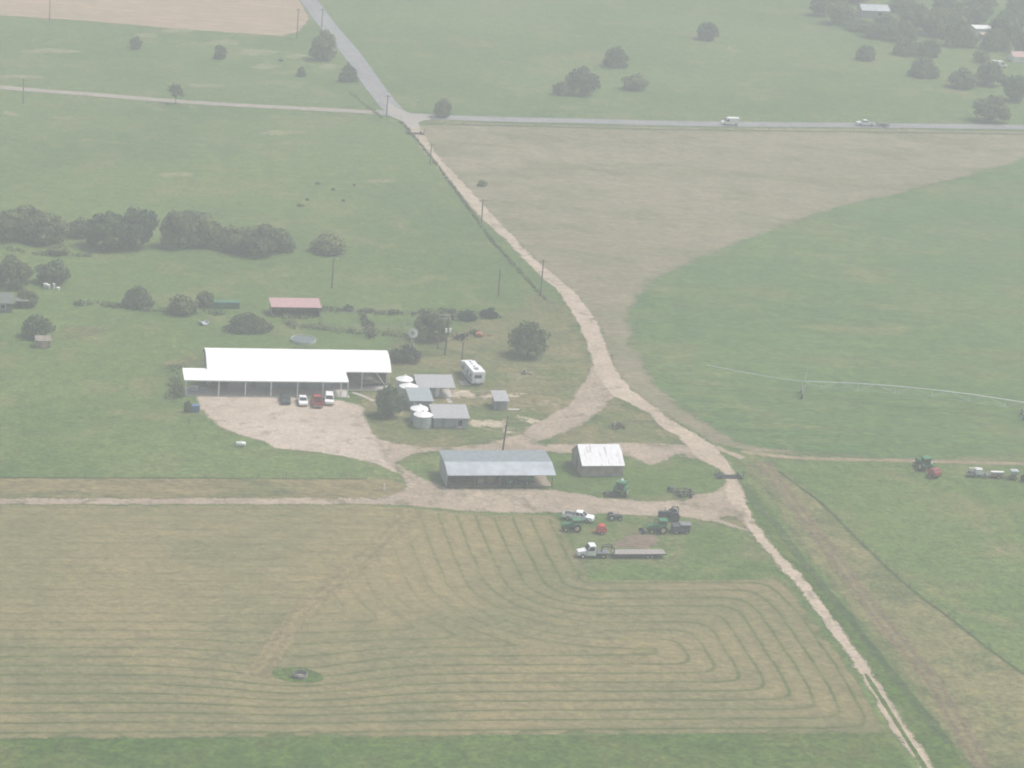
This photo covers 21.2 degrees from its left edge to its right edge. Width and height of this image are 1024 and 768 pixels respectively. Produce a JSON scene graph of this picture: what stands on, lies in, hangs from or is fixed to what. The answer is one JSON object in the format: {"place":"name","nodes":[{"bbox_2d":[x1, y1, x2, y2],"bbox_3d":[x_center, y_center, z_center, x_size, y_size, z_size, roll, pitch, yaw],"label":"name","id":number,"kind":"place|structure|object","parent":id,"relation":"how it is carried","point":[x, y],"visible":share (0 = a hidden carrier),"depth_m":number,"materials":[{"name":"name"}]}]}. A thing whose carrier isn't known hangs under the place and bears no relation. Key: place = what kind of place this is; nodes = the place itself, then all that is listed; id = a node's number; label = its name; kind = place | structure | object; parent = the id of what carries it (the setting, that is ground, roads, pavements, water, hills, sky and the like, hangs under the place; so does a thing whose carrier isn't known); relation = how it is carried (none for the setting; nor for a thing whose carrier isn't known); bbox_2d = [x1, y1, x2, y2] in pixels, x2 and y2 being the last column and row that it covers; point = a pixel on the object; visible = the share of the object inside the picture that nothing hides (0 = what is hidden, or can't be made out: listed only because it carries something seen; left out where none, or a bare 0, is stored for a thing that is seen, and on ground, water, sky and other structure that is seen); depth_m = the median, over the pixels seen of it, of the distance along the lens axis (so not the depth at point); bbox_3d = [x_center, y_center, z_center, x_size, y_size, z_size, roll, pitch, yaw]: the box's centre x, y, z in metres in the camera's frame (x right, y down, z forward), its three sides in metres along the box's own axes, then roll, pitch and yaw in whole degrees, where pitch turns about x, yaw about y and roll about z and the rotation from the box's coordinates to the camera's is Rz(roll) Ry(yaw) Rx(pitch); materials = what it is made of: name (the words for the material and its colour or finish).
{"place":"outdoors","nodes":[
{"label":"outdoors","id":0,"kind":"place"},
{"bbox_2d":[0,0,308,35],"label":"tilled field","id":1,"kind":"structure","parent":0,"point":[273,17],"depth_m":929.45,"materials":[{"name":"soil"}]},
{"bbox_2d":[0,86,375,113],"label":"side road","id":2,"kind":"structure","parent":0,"point":[187,101],"depth_m":805.45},
{"bbox_2d":[272,667,322,682],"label":"grass island","id":3,"kind":"structure","parent":0,"point":[283,673],"depth_m":428.10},
{"bbox_2d":[241,508,423,676],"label":"mown track","id":4,"kind":"structure","parent":0,"point":[282,638],"depth_m":459.46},
{"bbox_2d":[300,0,404,112],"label":"paved road","id":5,"kind":"structure","parent":0,"point":[367,76],"depth_m":883.00,"materials":[{"name":"asphalt"}]},
{"bbox_2d":[0,471,751,535],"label":"farm track","id":6,"kind":"structure","parent":0,"point":[709,507],"depth_m":507.20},
{"bbox_2d":[385,102,434,127],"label":"road junction","id":7,"kind":"object","parent":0,"point":[411,120],"visible":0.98,"depth_m":808.07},
{"bbox_2d":[405,387,433,408],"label":"house","id":8,"kind":"structure","parent":0,"point":[423,396],"depth_m":555.01,"materials":[{"name":"blue"}]},
{"bbox_2d":[0,504,881,738],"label":"hay field","id":9,"kind":"structure","parent":0,"point":[139,621],"depth_m":446.30,"materials":[{"name":"plant"}]},
{"bbox_2d":[428,404,469,429],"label":"house","id":10,"kind":"structure","parent":0,"point":[456,416],"depth_m":545.50,"materials":[{"name":"grey"}]},
{"bbox_2d":[0,732,910,767],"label":"lush field","id":11,"kind":"structure","parent":0,"point":[827,750],"depth_m":406.80,"materials":[{"name":"green plant"}]},
{"bbox_2d":[355,295,594,457],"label":"yard ground","id":12,"kind":"structure","parent":0,"point":[551,384],"depth_m":578.76,"materials":[{"name":"green plant"}]},
{"bbox_2d":[375,383,404,418],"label":"tree","id":13,"kind":"object","parent":12,"relation":"on","point":[388,399],"visible":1,"depth_m":547.19,"materials":[{"name":"green plant"}]},
{"bbox_2d":[389,343,423,363],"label":"tree","id":14,"kind":"object","parent":12,"relation":"on","point":[396,354],"visible":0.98,"depth_m":583.24,"materials":[{"name":"green plant"}]},
{"bbox_2d":[413,410,432,428],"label":"water tank","id":15,"kind":"object","parent":12,"relation":"on","point":[422,419],"visible":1,"depth_m":543.34,"materials":[{"name":"white metal"}]},
{"bbox_2d":[413,306,451,339],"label":"tree","id":16,"kind":"object","parent":12,"relation":"on","point":[426,319],"visible":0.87,"depth_m":597.72,"materials":[{"name":"green plant"}]},
{"bbox_2d":[413,374,455,397],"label":"house","id":17,"kind":"structure","parent":12,"relation":"on","point":[438,385],"depth_m":563.61,"materials":[{"name":"grey"}]},
{"bbox_2d":[460,360,485,383],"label":"travel trailer","id":18,"kind":"object","parent":12,"relation":"on","point":[473,372],"visible":1,"depth_m":572.48,"materials":[{"name":"white paint"}]},
{"bbox_2d":[507,320,551,356],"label":"tree","id":19,"kind":"object","parent":12,"relation":"on","point":[529,337],"visible":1,"depth_m":591.24,"materials":[{"name":"green plant"}]},
{"bbox_2d":[534,300,578,344],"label":"dry patch","id":20,"kind":"object","parent":12,"relation":"on","point":[563,323],"visible":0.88,"depth_m":618.28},
{"bbox_2d":[491,390,518,409],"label":"garden shed","id":21,"kind":"structure","parent":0,"point":[500,399],"depth_m":558.59,"materials":[{"name":"grey"}]},
{"bbox_2d":[0,0,1023,767],"bbox_3d":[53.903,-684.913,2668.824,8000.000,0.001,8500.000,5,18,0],"label":"ground","id":22,"kind":"structure","parent":0,"point":[948,540],"depth_m":708.70,"materials":[{"name":"green plant"}]},
{"bbox_2d":[0,292,13,312],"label":"farmhouse","id":23,"kind":"object","parent":22,"relation":"on","point":[6,300],"visible":1,"depth_m":595.74,"materials":[{"name":"grey"}]},
{"bbox_2d":[0,210,31,241],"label":"tree","id":24,"kind":"object","parent":22,"relation":"on","point":[11,224],"visible":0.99,"depth_m":648.09,"materials":[{"name":"green plant"}]},
{"bbox_2d":[0,253,34,288],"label":"tree","id":25,"kind":"object","parent":22,"relation":"on","point":[20,273],"visible":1,"depth_m":611.68,"materials":[{"name":"green plant"}]},
{"bbox_2d":[15,288,38,308],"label":"tree","id":26,"kind":"object","parent":22,"relation":"on","point":[32,296],"visible":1,"depth_m":600.16,"materials":[{"name":"green plant"}]},
{"bbox_2d":[20,314,55,336],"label":"tree","id":27,"kind":"object","parent":22,"relation":"on","point":[36,325],"visible":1,"depth_m":579.21,"materials":[{"name":"green plant"}]},
{"bbox_2d":[22,213,69,244],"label":"tree","id":28,"kind":"object","parent":22,"relation":"on","point":[45,229],"visible":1,"depth_m":647.93,"materials":[{"name":"green plant"}]},
{"bbox_2d":[18,48,81,53],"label":"pale grass patch","id":29,"kind":"object","parent":22,"relation":"on","point":[44,51],"visible":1,"depth_m":857.84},
{"bbox_2d":[34,258,70,285],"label":"tree","id":30,"kind":"object","parent":22,"relation":"on","point":[54,271],"visible":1,"depth_m":617.79,"materials":[{"name":"green plant"}]},
{"bbox_2d":[66,217,89,238],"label":"tree","id":31,"kind":"object","parent":22,"relation":"on","point":[76,230],"visible":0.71,"depth_m":655.66,"materials":[{"name":"green plant"}]},
{"bbox_2d":[51,326,106,341],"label":"dry patch","id":32,"kind":"object","parent":22,"relation":"on","point":[70,330],"visible":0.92,"depth_m":587.49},
{"bbox_2d":[81,210,132,250],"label":"tree","id":33,"kind":"object","parent":22,"relation":"on","point":[106,228],"visible":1,"depth_m":646.85,"materials":[{"name":"green plant"}]},
{"bbox_2d":[116,206,159,249],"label":"tree","id":34,"kind":"object","parent":22,"relation":"on","point":[143,223],"visible":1,"depth_m":648.87,"materials":[{"name":"green plant"}]},
{"bbox_2d":[121,286,154,309],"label":"tree","id":35,"kind":"object","parent":22,"relation":"on","point":[136,295],"visible":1,"depth_m":605.54,"materials":[{"name":"green plant"}]},
{"bbox_2d":[73,298,226,315],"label":"brush","id":36,"kind":"object","parent":22,"relation":"on","point":[111,304],"visible":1,"depth_m":605.44,"materials":[{"name":"green plant"}]},
{"bbox_2d":[163,362,188,402],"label":"brush","id":37,"kind":"object","parent":22,"relation":"on","point":[174,380],"visible":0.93,"depth_m":559.20,"materials":[{"name":"green plant"}]},
{"bbox_2d":[159,208,199,248],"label":"tree","id":38,"kind":"object","parent":22,"relation":"on","point":[177,224],"visible":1,"depth_m":652.87,"materials":[{"name":"green plant"}]},
{"bbox_2d":[166,293,198,314],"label":"tree","id":39,"kind":"object","parent":22,"relation":"on","point":[180,304],"visible":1,"depth_m":603.08,"materials":[{"name":"green plant"}]},
{"bbox_2d":[0,478,405,498],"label":"mown strip","id":40,"kind":"object","parent":22,"relation":"on","point":[90,488],"visible":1,"depth_m":502.68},
{"bbox_2d":[0,477,366,479],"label":"crop edge","id":41,"kind":"object","parent":40,"relation":"on","point":[182,478],"visible":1,"depth_m":507.12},
{"bbox_2d":[196,290,214,308],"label":"tree","id":42,"kind":"object","parent":22,"relation":"on","point":[203,296],"visible":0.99,"depth_m":609.92,"materials":[{"name":"green plant"}]},
{"bbox_2d":[193,215,223,246],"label":"tree","id":43,"kind":"object","parent":22,"relation":"on","point":[208,232],"visible":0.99,"depth_m":655.75,"materials":[{"name":"green plant"}]},
{"bbox_2d":[213,300,239,308],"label":"green container","id":44,"kind":"object","parent":22,"relation":"on","point":[226,304],"visible":1,"depth_m":610.74,"materials":[{"name":"metal"}]},
{"bbox_2d":[215,224,244,251],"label":"tree","id":45,"kind":"object","parent":22,"relation":"on","point":[231,236],"visible":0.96,"depth_m":654.15,"materials":[{"name":"green plant"}]},
{"bbox_2d":[222,311,274,333],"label":"tree","id":46,"kind":"object","parent":22,"relation":"on","point":[253,326],"visible":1,"depth_m":594.32,"materials":[{"name":"green plant"}]},
{"bbox_2d":[241,223,285,254],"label":"tree","id":47,"kind":"object","parent":22,"relation":"on","point":[263,237],"visible":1,"depth_m":652.47,"materials":[{"name":"green plant"}]},
{"bbox_2d":[273,232,296,252],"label":"tree","id":48,"kind":"object","parent":22,"relation":"on","point":[288,245],"visible":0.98,"depth_m":657.40,"materials":[{"name":"green plant"}]},
{"bbox_2d":[182,348,391,397],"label":"machine shed","id":49,"kind":"structure","parent":22,"relation":"on","point":[248,372],"depth_m":560.23,"materials":[{"name":"white metal"}]},
{"bbox_2d":[269,297,321,316],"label":"red roofed shed","id":50,"kind":"structure","parent":22,"relation":"on","point":[295,304],"depth_m":610.78,"materials":[{"name":"brown metal"}]},
{"bbox_2d":[196,396,418,471],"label":"gravel lot","id":51,"kind":"structure","parent":22,"relation":"on","point":[339,427],"depth_m":540.19,"materials":[{"name":"gravel"}]},
{"bbox_2d":[309,28,336,60],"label":"tree","id":52,"kind":"object","parent":22,"relation":"on","point":[323,45],"visible":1,"depth_m":873.72,"materials":[{"name":"green plant"}]},
{"bbox_2d":[308,232,347,255],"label":"tree","id":53,"kind":"object","parent":22,"relation":"on","point":[334,244],"visible":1,"depth_m":659.44,"materials":[{"name":"green plant"}]},
{"bbox_2d":[282,315,407,336],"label":"brush","id":54,"kind":"object","parent":22,"relation":"on","point":[349,329],"visible":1,"depth_m":601.02,"materials":[{"name":"green plant"}]},
{"bbox_2d":[338,62,358,82],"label":"tree","id":55,"kind":"object","parent":22,"relation":"on","point":[347,72],"visible":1,"depth_m":846.36,"materials":[{"name":"green plant"}]},
{"bbox_2d":[320,304,501,317],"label":"brush","id":56,"kind":"object","parent":22,"relation":"on","point":[449,310],"visible":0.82,"depth_m":616.50,"materials":[{"name":"green plant"}]},
{"bbox_2d":[433,98,452,117],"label":"tree","id":57,"kind":"object","parent":22,"relation":"on","point":[443,107],"visible":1,"depth_m":808.46,"materials":[{"name":"green plant"}]},
{"bbox_2d":[398,121,546,300],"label":"roadside weeds","id":58,"kind":"object","parent":22,"relation":"on","point":[473,214],"visible":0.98,"depth_m":705.27,"materials":[{"name":"green plant"}]},
{"bbox_2d":[439,450,555,486],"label":"equipment barn","id":59,"kind":"structure","parent":22,"relation":"on","point":[461,468],"depth_m":516.77,"materials":[{"name":"grey metal"}]},
{"bbox_2d":[438,487,560,501],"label":"straw apron","id":60,"kind":"object","parent":22,"relation":"on","point":[494,495],"visible":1,"depth_m":511.63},
{"bbox_2d":[564,65,600,95],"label":"tree","id":61,"kind":"object","parent":22,"relation":"on","point":[583,79],"visible":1,"depth_m":852.81,"materials":[{"name":"green plant"}]},
{"bbox_2d":[602,46,629,68],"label":"tree","id":62,"kind":"object","parent":22,"relation":"on","point":[617,54],"visible":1,"depth_m":898.64,"materials":[{"name":"green plant"}]},
{"bbox_2d":[621,73,649,90],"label":"tree","id":63,"kind":"object","parent":22,"relation":"on","point":[636,81],"visible":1,"depth_m":866.99,"materials":[{"name":"green plant"}]},
{"bbox_2d":[696,21,719,40],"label":"tree","id":64,"kind":"object","parent":22,"relation":"on","point":[709,30],"visible":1,"depth_m":955.91,"materials":[{"name":"green plant"}]},
{"bbox_2d":[809,0,831,15],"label":"tree","id":65,"kind":"object","parent":22,"relation":"on","point":[816,6],"visible":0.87,"depth_m":1017.61,"materials":[{"name":"green plant"}]},
{"bbox_2d":[826,1,856,23],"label":"tree","id":66,"kind":"object","parent":22,"relation":"on","point":[840,11],"visible":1,"depth_m":1003.40,"materials":[{"name":"green plant"}]},
{"bbox_2d":[740,483,967,767],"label":"lush strip","id":67,"kind":"object","parent":22,"relation":"on","point":[928,738],"visible":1,"depth_m":445.42,"materials":[{"name":"green plant"}]},
{"bbox_2d":[855,44,875,61],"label":"tree","id":68,"kind":"object","parent":22,"relation":"on","point":[861,55],"visible":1,"depth_m":942.50,"materials":[{"name":"green plant"}]},
{"bbox_2d":[861,23,891,37],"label":"tree","id":69,"kind":"object","parent":22,"relation":"on","point":[876,30],"visible":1,"depth_m":983.64,"materials":[{"name":"green plant"}]},
{"bbox_2d":[737,460,1023,767],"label":"dry verge","id":70,"kind":"structure","parent":22,"relation":"on","point":[984,687],"depth_m":457.31,"materials":[{"name":"plant"}]},
{"bbox_2d":[777,471,1023,674],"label":"crop edge","id":71,"kind":"object","parent":70,"relation":"on","point":[870,551],"visible":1,"depth_m":487.79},
{"bbox_2d":[885,0,916,12],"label":"tree","id":72,"kind":"object","parent":22,"relation":"on","point":[894,5],"visible":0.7,"depth_m":1038.85,"materials":[{"name":"green plant"}]},
{"bbox_2d":[886,20,919,39],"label":"tree","id":73,"kind":"object","parent":22,"relation":"on","point":[899,29],"visible":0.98,"depth_m":980.58,"materials":[{"name":"green plant"}]},
{"bbox_2d":[892,36,918,56],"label":"tree","id":74,"kind":"object","parent":22,"relation":"on","point":[909,49],"visible":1,"depth_m":957.17,"materials":[{"name":"green plant"}]},
{"bbox_2d":[898,2,929,28],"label":"tree","id":75,"kind":"object","parent":22,"relation":"on","point":[914,13],"visible":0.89,"depth_m":1001.29,"materials":[{"name":"green plant"}]},
{"bbox_2d":[906,56,940,78],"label":"tree","id":76,"kind":"object","parent":22,"relation":"on","point":[923,67],"visible":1,"depth_m":921.35,"materials":[{"name":"green plant"}]},
{"bbox_2d":[917,39,941,57],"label":"tree","id":77,"kind":"object","parent":22,"relation":"on","point":[925,47],"visible":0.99,"depth_m":956.91,"materials":[{"name":"green plant"}]},
{"bbox_2d":[923,6,951,37],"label":"tree","id":78,"kind":"object","parent":22,"relation":"on","point":[934,21],"visible":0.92,"depth_m":995.37,"materials":[{"name":"green plant"}]},
{"bbox_2d":[932,0,965,14],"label":"tree","id":79,"kind":"object","parent":22,"relation":"on","point":[957,5],"visible":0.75,"depth_m":1037.56,"materials":[{"name":"green plant"}]},
{"bbox_2d":[940,14,971,45],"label":"tree","id":80,"kind":"object","parent":22,"relation":"on","point":[957,30],"visible":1,"depth_m":978.93,"materials":[{"name":"green plant"}]},
{"bbox_2d":[946,67,978,88],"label":"tree","id":81,"kind":"object","parent":22,"relation":"on","point":[963,78],"visible":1,"depth_m":908.59,"materials":[{"name":"green plant"}]},
{"bbox_2d":[961,4,994,24],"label":"tree","id":82,"kind":"object","parent":22,"relation":"on","point":[977,14],"visible":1,"depth_m":1025.59,"materials":[{"name":"green plant"}]},
{"bbox_2d":[974,61,1004,85],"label":"tree","id":83,"kind":"object","parent":22,"relation":"on","point":[988,73],"visible":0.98,"depth_m":915.58,"materials":[{"name":"green plant"}]},
{"bbox_2d":[971,94,1011,121],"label":"tree","id":84,"kind":"object","parent":22,"relation":"on","point":[985,108],"visible":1,"depth_m":859.68,"materials":[{"name":"green plant"}]},
{"bbox_2d":[978,29,1011,51],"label":"tree","id":85,"kind":"object","parent":22,"relation":"on","point":[996,39],"visible":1,"depth_m":979.00,"materials":[{"name":"green plant"}]},
{"bbox_2d":[989,8,1022,37],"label":"tree","id":86,"kind":"object","parent":22,"relation":"on","point":[1007,22],"visible":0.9,"depth_m":998.68,"materials":[{"name":"green plant"}]},
{"bbox_2d":[1000,75,1023,101],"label":"tree","id":87,"kind":"object","parent":22,"relation":"on","point":[1014,90],"visible":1,"depth_m":893.75,"materials":[{"name":"green plant"}]},
{"bbox_2d":[375,367,698,474],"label":"yard road","id":88,"kind":"structure","parent":0,"point":[592,395],"depth_m":543.58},
{"bbox_2d":[571,444,624,476],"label":"old barn","id":89,"kind":"structure","parent":0,"point":[590,460],"depth_m":525.39,"materials":[{"name":"white metal"}]},
{"bbox_2d":[546,398,681,444],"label":"yard ground","id":90,"kind":"structure","parent":0,"point":[641,427],"depth_m":551.52,"materials":[{"name":"green plant"}]},
{"bbox_2d":[541,451,725,500],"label":"yard ground","id":91,"kind":"structure","parent":0,"point":[649,482],"depth_m":524.82,"materials":[{"name":"green plant"}]},
{"bbox_2d":[613,533,659,548],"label":"bare soil","id":92,"kind":"structure","parent":0,"point":[640,541],"depth_m":493.68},
{"bbox_2d":[547,512,787,581],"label":"yard ground","id":93,"kind":"structure","parent":0,"point":[704,550],"depth_m":489.72,"materials":[{"name":"green plant"}]},
{"bbox_2d":[562,509,594,522],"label":"pickup truck","id":94,"kind":"object","parent":93,"relation":"on","point":[584,516],"visible":0.98,"depth_m":500.78,"materials":[{"name":"metal"}]},
{"bbox_2d":[575,542,610,558],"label":"flatbed truck","id":95,"kind":"object","parent":93,"relation":"on","point":[590,549],"visible":1,"depth_m":483.98,"materials":[{"name":"white paint"}]},
{"bbox_2d":[601,543,665,558],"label":"gooseneck trailer","id":96,"kind":"object","parent":93,"relation":"on","point":[648,552],"visible":1,"depth_m":486.22,"materials":[{"name":"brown wood"}]},
{"bbox_2d":[638,518,667,534],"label":"tractor","id":97,"kind":"object","parent":93,"relation":"on","point":[660,525],"visible":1,"depth_m":497.89,"materials":[{"name":"metal"}]},
{"bbox_2d":[411,126,932,767],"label":"dirt road","id":98,"kind":"structure","parent":0,"point":[617,386],"depth_m":557.08,"materials":[{"name":"soil"}]},
{"bbox_2d":[864,674,926,767],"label":"median grass","id":99,"kind":"structure","parent":98,"relation":"on","point":[897,723],"depth_m":428.03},
{"bbox_2d":[374,110,1023,128],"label":"county road","id":100,"kind":"structure","parent":0,"point":[702,123],"depth_m":829.39,"materials":[{"name":"asphalt"}]},
{"bbox_2d":[419,122,1023,461],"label":"dry pasture ground","id":101,"kind":"structure","parent":0,"point":[604,223],"depth_m":753.27,"materials":[{"name":"beige plant"}]},
{"bbox_2d":[427,123,1023,134],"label":"ditch grass","id":102,"kind":"structure","parent":101,"relation":"on","point":[721,130],"depth_m":821.39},
{"bbox_2d":[623,157,1023,460],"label":"irrigated field","id":103,"kind":"structure","parent":0,"point":[922,287],"depth_m":631.48,"materials":[{"name":"green plant"}]},
{"bbox_2d":[709,365,1023,419],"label":"irrigation pivot","id":104,"kind":"object","parent":103,"relation":"on","point":[931,394],"visible":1,"depth_m":579.89,"materials":[{"name":"white paint"}]},
{"bbox_2d":[856,4,890,17],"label":"barn","id":105,"kind":"structure","parent":0,"point":[869,10],"depth_m":1023.92,"materials":[{"name":"white paint"}]},
{"bbox_2d":[755,461,992,767],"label":"field track","id":106,"kind":"structure","parent":0,"point":[958,724],"depth_m":464.90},
{"bbox_2d":[741,450,1023,464],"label":"grass track","id":107,"kind":"structure","parent":0,"point":[874,460],"depth_m":545.92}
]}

